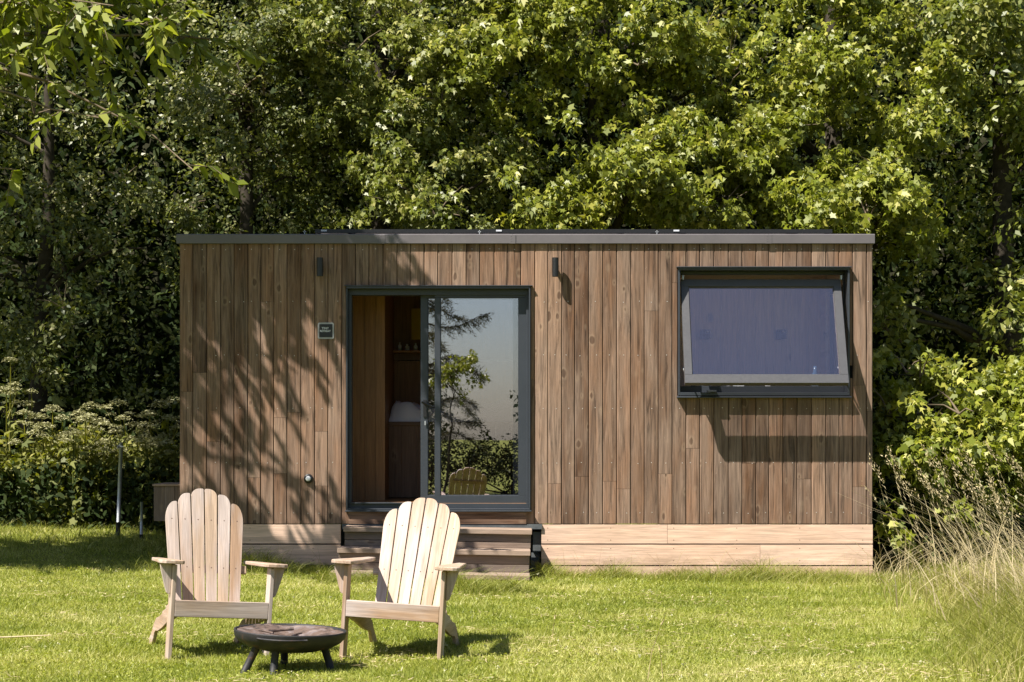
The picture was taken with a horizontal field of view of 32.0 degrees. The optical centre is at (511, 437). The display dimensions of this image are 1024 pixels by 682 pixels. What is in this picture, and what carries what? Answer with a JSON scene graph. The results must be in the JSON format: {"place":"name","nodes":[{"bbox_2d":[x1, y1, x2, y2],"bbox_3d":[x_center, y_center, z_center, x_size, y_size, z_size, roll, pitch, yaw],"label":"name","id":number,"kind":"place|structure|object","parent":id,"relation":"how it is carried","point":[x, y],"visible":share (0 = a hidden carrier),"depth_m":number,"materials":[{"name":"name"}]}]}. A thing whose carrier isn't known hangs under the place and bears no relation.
{"place":"outdoors","nodes":[
{"label":"outdoors","id":0,"kind":"place"},
{"bbox_2d":[389,422,512,496],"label":"bed platform","id":1,"kind":"structure","parent":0,"point":[475,458],"depth_m":18.40,"materials":[{"name":"black paint"}]},
{"bbox_2d":[389,399,512,421],"bbox_3d":[-0.290,-0.285,18.810,1.980,0.240,0.780,0,0,0],"label":"duvet","id":2,"kind":"object","parent":1,"relation":"on","point":[454,410],"visible":0.52,"depth_m":18.45,"materials":[{"name":"fabric"}]},
{"bbox_2d":[0,502,1023,681],"bbox_3d":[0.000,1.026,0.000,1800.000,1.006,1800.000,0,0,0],"label":"ground","id":3,"kind":"structure","parent":0,"point":[230,638],"depth_m":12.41,"materials":[{"name":"green plant"}]},
{"bbox_2d":[1,356,27,513],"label":"hogweed plant","id":4,"kind":"object","parent":3,"relation":"on","point":[9,401],"visible":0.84,"depth_m":20.57,"materials":[{"name":"green plant"}]},
{"bbox_2d":[0,384,34,512],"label":"hogweed plant","id":5,"kind":"object","parent":3,"relation":"on","point":[12,428],"visible":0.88,"depth_m":20.40,"materials":[{"name":"green plant"}]},
{"bbox_2d":[0,635,50,637],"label":"dry stem","id":6,"kind":"object","parent":3,"relation":"on","point":[23,636],"visible":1,"depth_m":11.32,"materials":[{"name":"plant"}]},
{"bbox_2d":[8,409,49,521],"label":"hogweed plant","id":7,"kind":"object","parent":3,"relation":"on","point":[25,442],"visible":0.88,"depth_m":20.19,"materials":[{"name":"green plant"}]},
{"bbox_2d":[17,387,43,505],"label":"hogweed plant","id":8,"kind":"object","parent":3,"relation":"on","point":[31,428],"visible":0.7,"depth_m":20.70,"materials":[{"name":"green plant"}]},
{"bbox_2d":[21,404,63,521],"bbox_3d":[-5.350,0.345,20.529,0.562,1.458,0.388,0,0,-33],"label":"hogweed plant","id":9,"kind":"object","parent":3,"relation":"on","point":[43,410],"visible":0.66,"depth_m":20.51,"materials":[{"name":"green plant"}]},
{"bbox_2d":[21,422,65,525],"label":"hogweed plant","id":10,"kind":"object","parent":3,"relation":"on","point":[45,504],"visible":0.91,"depth_m":19.93,"materials":[{"name":"green plant"}]},
{"bbox_2d":[40,414,76,522],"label":"hogweed plant","id":11,"kind":"object","parent":3,"relation":"on","point":[56,444],"visible":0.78,"depth_m":20.08,"materials":[{"name":"green plant"}]},
{"bbox_2d":[50,427,97,527],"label":"hogweed plant","id":12,"kind":"object","parent":3,"relation":"on","point":[74,506],"visible":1,"depth_m":19.72,"materials":[{"name":"green plant"}]},
{"bbox_2d":[52,409,104,520],"bbox_3d":[-4.955,0.354,20.310,0.606,1.356,0.420,0,0,10],"label":"hogweed plant","id":13,"kind":"object","parent":3,"relation":"on","point":[83,412],"visible":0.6,"depth_m":20.26,"materials":[{"name":"green plant"}]},
{"bbox_2d":[54,414,110,527],"bbox_3d":[-4.754,0.420,19.875,0.648,1.370,0.420,0,0,0],"label":"hogweed plant","id":14,"kind":"object","parent":3,"relation":"on","point":[64,505],"visible":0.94,"depth_m":19.88,"materials":[{"name":"green plant"}]},
{"bbox_2d":[0,457,179,531],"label":"ivy undergrowth","id":15,"kind":"object","parent":3,"relation":"on","point":[18,495],"visible":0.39,"depth_m":19.79,"materials":[{"name":"green plant"}]},
{"bbox_2d":[0,415,179,483],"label":"bramble bank","id":16,"kind":"structure","parent":3,"relation":"on","point":[53,449],"depth_m":20.03,"materials":[{"name":"green plant"}]},
{"bbox_2d":[0,515,179,556],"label":"edge grass","id":17,"kind":"structure","parent":3,"relation":"on","point":[63,530],"depth_m":18.72,"materials":[{"name":"green plant"}]},
{"bbox_2d":[72,401,107,514],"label":"hogweed plant","id":18,"kind":"object","parent":3,"relation":"on","point":[89,403],"visible":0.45,"depth_m":20.58,"materials":[{"name":"green plant"}]},
{"bbox_2d":[3,459,178,529],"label":"bank grass","id":19,"kind":"structure","parent":3,"relation":"on","point":[67,491],"depth_m":20.29,"materials":[{"name":"green plant"}]},
{"bbox_2d":[0,0,190,453],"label":"elder tree","id":20,"kind":"object","parent":3,"relation":"on","point":[45,291],"visible":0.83,"depth_m":21.97,"materials":[{"name":"green plant"}]},
{"bbox_2d":[76,416,122,524],"bbox_3d":[-4.668,0.399,20.154,0.581,1.277,0.421,0,0,0],"label":"hogweed plant","id":21,"kind":"object","parent":3,"relation":"on","point":[110,452],"visible":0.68,"depth_m":20.19,"materials":[{"name":"green plant"}]},
{"bbox_2d":[81,438,126,528],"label":"hogweed plant","id":22,"kind":"object","parent":3,"relation":"on","point":[112,463],"visible":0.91,"depth_m":19.88,"materials":[{"name":"green plant"}]},
{"bbox_2d":[116,442,122,534],"bbox_3d":[-4.179,0.561,18.994,0.085,1.023,0.061,0,0,0],"label":"metal pole","id":23,"kind":"object","parent":3,"relation":"on","point":[120,447],"visible":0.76,"depth_m":18.98,"materials":[{"name":"metal"}]},
{"bbox_2d":[99,398,143,523],"bbox_3d":[-4.475,0.323,20.584,0.485,1.556,0.513,0,0,33],"label":"hogweed plant","id":24,"kind":"object","parent":3,"relation":"on","point":[112,413],"visible":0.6,"depth_m":20.59,"materials":[{"name":"green plant"}]},
{"bbox_2d":[98,414,151,524],"bbox_3d":[-4.416,0.389,20.412,0.566,1.312,0.429,0,0,22],"label":"hogweed plant","id":25,"kind":"object","parent":3,"relation":"on","point":[126,459],"visible":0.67,"depth_m":20.38,"materials":[{"name":"green plant"}]},
{"bbox_2d":[103,422,152,526],"bbox_3d":[-4.286,0.487,20.202,0.657,1.330,0.385,0,0,-9],"label":"hogweed plant","id":26,"kind":"object","parent":3,"relation":"on","point":[125,494],"visible":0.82,"depth_m":20.17,"materials":[{"name":"green plant"}]},
{"bbox_2d":[0,0,276,209],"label":"cherry tree","id":27,"kind":"object","parent":3,"relation":"on","point":[60,19],"visible":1,"depth_m":15.06,"materials":[{"name":"green plant"}]},
{"bbox_2d":[139,502,142,537],"bbox_3d":[-3.945,0.893,19.000,0.044,0.412,0.043,0,0,0],"label":"metal pole","id":28,"kind":"object","parent":3,"relation":"on","point":[141,520],"visible":0.87,"depth_m":18.98,"materials":[{"name":"metal"}]},
{"bbox_2d":[126,433,173,531],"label":"hogweed plant","id":29,"kind":"object","parent":3,"relation":"on","point":[139,461],"visible":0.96,"depth_m":19.82,"materials":[{"name":"green plant"}]},
{"bbox_2d":[124,408,175,522],"bbox_3d":[-4.118,0.374,20.306,0.564,1.426,0.604,0,0,0],"label":"hogweed plant","id":30,"kind":"object","parent":3,"relation":"on","point":[149,425],"visible":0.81,"depth_m":20.23,"materials":[{"name":"green plant"}]},
{"bbox_2d":[135,398,174,470],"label":"hogweed plant","id":31,"kind":"object","parent":3,"relation":"on","point":[164,423],"visible":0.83,"depth_m":20.34,"materials":[{"name":"green plant"}]},
{"bbox_2d":[139,432,174,523],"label":"hogweed plant","id":32,"kind":"object","parent":3,"relation":"on","point":[160,453],"visible":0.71,"depth_m":20.07,"materials":[{"name":"green plant"}]},
{"bbox_2d":[142,396,179,475],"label":"hogweed plant","id":33,"kind":"object","parent":3,"relation":"on","point":[171,432],"visible":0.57,"depth_m":20.44,"materials":[{"name":"green plant"}]},
{"bbox_2d":[143,414,179,528],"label":"hogweed plant","id":34,"kind":"object","parent":3,"relation":"on","point":[177,435],"visible":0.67,"depth_m":20.00,"materials":[{"name":"green plant"}]},
{"bbox_2d":[149,489,287,659],"bbox_3d":[-1.846,0.835,10.902,0.764,1.029,0.927,4,-1,-21],"label":"garden chair","id":35,"kind":"object","parent":3,"relation":"on","point":[223,578],"visible":0.97,"depth_m":11.03,"materials":[{"name":"beige wood"}]},
{"bbox_2d":[142,0,350,298],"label":"hawthorn tree","id":36,"kind":"object","parent":3,"relation":"on","point":[211,95],"visible":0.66,"depth_m":22.03,"materials":[{"name":"green plant"}]},
{"bbox_2d":[234,623,346,674],"bbox_3d":[-1.247,1.219,9.984,0.629,0.290,0.662,2,0,0],"label":"fire pit","id":37,"kind":"object","parent":3,"relation":"on","point":[324,639],"visible":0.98,"depth_m":9.82,"materials":[{"name":"metal"}]},
{"bbox_2d":[259,629,273,633],"bbox_3d":[-1.370,1.081,9.950,0.101,0.022,0.011,0,0,31],"label":"charred stick","id":38,"kind":"object","parent":37,"relation":"on","point":[266,631],"visible":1,"depth_m":9.95,"materials":[{"name":"brown wood"}]},
{"bbox_2d":[269,627,293,631],"bbox_3d":[-1.300,1.083,10.059,0.141,0.029,0.019,0,0,-17],"label":"charred stick","id":39,"kind":"object","parent":37,"relation":"on","point":[282,629],"visible":0.89,"depth_m":10.05,"materials":[{"name":"brown wood"}]},
{"bbox_2d":[221,0,552,233],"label":"maple tree","id":40,"kind":"object","parent":3,"relation":"on","point":[386,197],"visible":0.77,"depth_m":21.50,"materials":[{"name":"green plant"}]},
{"bbox_2d":[331,498,465,660],"bbox_3d":[-0.632,0.866,10.844,0.764,0.971,0.931,3,0,8],"label":"garden chair","id":41,"kind":"object","parent":3,"relation":"on","point":[360,613],"visible":0.97,"depth_m":11.01,"materials":[{"name":"beige wood"}]},
{"bbox_2d":[329,525,531,580],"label":"wooden steps","id":42,"kind":"structure","parent":3,"relation":"on","point":[496,545],"depth_m":16.34,"materials":[{"name":"brown wood"}]},
{"bbox_2d":[1,564,1020,681],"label":"dry clippings","id":43,"kind":"object","parent":3,"relation":"on","point":[924,672],"visible":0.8,"depth_m":11.01,"materials":[{"name":"plant"}]},
{"bbox_2d":[0,0,1023,523],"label":"dense wood","id":44,"kind":"object","parent":3,"relation":"on","point":[160,330],"visible":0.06,"depth_m":24.51,"materials":[{"name":"green plant"}]},
{"bbox_2d":[176,230,874,577],"bbox_3d":[0.129,-0.250,18.131,6.638,3.500,2.939,0,0,0],"label":"cabin","id":45,"kind":"object","parent":3,"relation":"on","point":[630,428],"visible":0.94,"depth_m":17.00,"materials":[{"name":"brown wood"}]},
{"bbox_2d":[152,482,179,520],"bbox_3d":[-3.326,0.630,17.620,0.317,0.360,0.640,0,0,0],"label":"wooden box","id":46,"kind":"object","parent":45,"relation":"attached to","point":[166,494],"visible":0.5,"depth_m":17.32,"materials":[{"name":"brown wood"}]},
{"bbox_2d":[304,474,312,482],"bbox_3d":[-1.938,0.390,16.980,0.090,0.090,0.040,0,0,0],"label":"wall inlet","id":47,"kind":"object","parent":45,"relation":"attached to","point":[308,478],"depth_m":16.98,"materials":[{"name":"silver metal"}]},
{"bbox_2d":[317,257,322,275],"bbox_3d":[-1.820,-1.617,16.939,0.061,0.175,0.120,0,0,0],"label":"wall lamp","id":48,"kind":"object","parent":45,"relation":"attached to","point":[319,266],"visible":1,"depth_m":16.88,"materials":[{"name":"black metal"}]},
{"bbox_2d":[318,323,333,338],"bbox_3d":[-1.772,-1.018,16.992,0.154,0.156,0.013,0,0,0],"label":"sign","id":49,"kind":"object","parent":45,"relation":"attached to","point":[325,330],"visible":1,"depth_m":16.99,"materials":[{"name":"metal"}]},
{"bbox_2d":[315,229,478,233],"bbox_3d":[-1.130,-1.982,17.972,1.601,0.123,0.956,0,0,0],"label":"solar panel","id":50,"kind":"object","parent":45,"relation":"on","point":[396,231],"visible":0.41,"depth_m":17.50,"materials":[{"name":"black paint"}]},
{"bbox_2d":[393,350,420,352],"bbox_3d":[-1.110,-0.920,19.120,0.320,0.020,0.200,0,0,0],"label":"wall shelf","id":51,"kind":"object","parent":45,"relation":"attached to","point":[406,351],"depth_m":19.02,"materials":[{"name":"brown wood"}]},
{"bbox_2d":[411,308,434,339],"bbox_3d":[-0.925,-1.210,19.030,0.290,0.330,0.060,0,0,0],"label":"wall picture","id":52,"kind":"object","parent":45,"relation":"attached to","point":[415,323],"depth_m":19.00,"materials":[{"name":"yellow fabric"}]},
{"bbox_2d":[421,296,517,502],"bbox_3d":[-0.401,-0.377,17.123,0.952,2.065,0.115,0,0,0],"label":"sliding door","id":53,"kind":"structure","parent":45,"relation":"in","point":[425,404],"depth_m":17.13,"materials":[{"name":"paint"}]},
{"bbox_2d":[435,295,525,502],"bbox_3d":[-0.297,-0.377,17.098,0.885,2.065,0.045,0,0,0],"label":"fixed door","id":54,"kind":"structure","parent":45,"relation":"in","point":[521,497],"depth_m":17.07,"materials":[{"name":"paint"}]},
{"bbox_2d":[552,257,558,276],"bbox_3d":[0.410,-1.615,16.939,0.061,0.180,0.120,0,0,0],"label":"wall lamp","id":55,"kind":"object","parent":45,"relation":"attached to","point":[555,266],"visible":1,"depth_m":16.89,"materials":[{"name":"black metal"}]},
{"bbox_2d":[480,229,655,234],"bbox_3d":[0.551,-1.982,17.972,1.719,0.123,0.956,0,0,0],"label":"solar panel","id":56,"kind":"object","parent":45,"relation":"on","point":[567,231],"visible":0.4,"depth_m":17.50,"materials":[{"name":"black paint"}]},
{"bbox_2d":[655,229,831,233],"bbox_3d":[2.285,-1.982,17.972,1.709,0.123,0.956,0,0,0],"label":"solar panel","id":57,"kind":"object","parent":45,"relation":"on","point":[744,231],"visible":0.41,"depth_m":17.50,"materials":[{"name":"black paint"}]},
{"bbox_2d":[676,266,851,397],"bbox_3d":[2.395,-1.001,16.931,1.660,1.247,0.539,0,0,0],"label":"window frame","id":58,"kind":"structure","parent":45,"relation":"in","point":[696,385],"depth_m":16.97,"materials":[{"name":"paint"}]},
{"bbox_2d":[830,287,841,373],"bbox_3d":[3.405,-1.050,18.215,0.060,0.990,1.520,0,0,0],"label":"side window","id":59,"kind":"structure","parent":45,"relation":"in","point":[831,293],"depth_m":18.94,"materials":[{"name":"paint"}]},
{"bbox_2d":[425,0,824,229],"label":"sycamore tree","id":60,"kind":"object","parent":3,"relation":"on","point":[683,50],"visible":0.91,"depth_m":21.14,"materials":[{"name":"green plant"}]},
{"bbox_2d":[647,619,664,678],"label":"straw stalk","id":61,"kind":"object","parent":3,"relation":"on","point":[653,647],"visible":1,"depth_m":9.69,"materials":[{"name":"beige plant"}]},
{"bbox_2d":[718,0,983,373],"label":"sycamore tree","id":62,"kind":"object","parent":3,"relation":"on","point":[836,196],"visible":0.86,"depth_m":20.87,"materials":[{"name":"green plant"}]},
{"bbox_2d":[805,552,1023,627],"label":"tussock grass","id":63,"kind":"structure","parent":3,"relation":"on","point":[949,583],"depth_m":14.17,"materials":[{"name":"plant"}]},
{"bbox_2d":[820,525,1013,581],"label":"arching dry grass","id":64,"kind":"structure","parent":3,"relation":"on","point":[912,568],"depth_m":16.51,"materials":[{"name":"plant"}]},
{"bbox_2d":[838,486,1023,625],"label":"tall dry grass","id":65,"kind":"structure","parent":3,"relation":"on","point":[990,566],"depth_m":13.92,"materials":[{"name":"plant"}]},
{"bbox_2d":[846,540,1023,681],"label":"long grass","id":66,"kind":"structure","parent":3,"relation":"on","point":[1002,635],"depth_m":10.74,"materials":[{"name":"plant"}]},
{"bbox_2d":[861,441,1023,609],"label":"seeding grass","id":67,"kind":"structure","parent":3,"relation":"on","point":[960,476],"depth_m":13.97,"materials":[{"name":"plant"}]},
{"bbox_2d":[864,0,1023,539],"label":"ash tree","id":68,"kind":"object","parent":3,"relation":"on","point":[998,28],"visible":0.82,"depth_m":21.93,"materials":[{"name":"green plant"}]},
{"bbox_2d":[872,341,1023,568],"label":"sycamore bush","id":69,"kind":"object","parent":3,"relation":"on","point":[987,406],"visible":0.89,"depth_m":17.55,"materials":[{"name":"green plant"}]},
{"bbox_2d":[872,503,1023,571],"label":"shaded undergrowth","id":70,"kind":"object","parent":3,"relation":"on","point":[875,544],"visible":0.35,"depth_m":17.66,"materials":[{"name":"green plant"}]},
{"bbox_2d":[0,0,1023,503],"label":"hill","id":71,"kind":"structure","parent":0,"point":[162,286],"depth_m":30.16,"materials":[{"name":"green plant"}]},
{"bbox_2d":[117,540,978,597],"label":"grass","id":72,"kind":"structure","parent":0,"point":[761,574],"depth_m":16.54,"materials":[{"name":"green plant"}]},
{"bbox_2d":[812,366,817,373],"bbox_3d":[2.944,-0.586,17.350,0.070,0.220,0.070,0,0,0],"label":"carafe","id":73,"kind":"object","parent":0,"point":[814,369],"visible":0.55,"depth_m":17.34,"materials":[{"name":"glass"}]}
]}

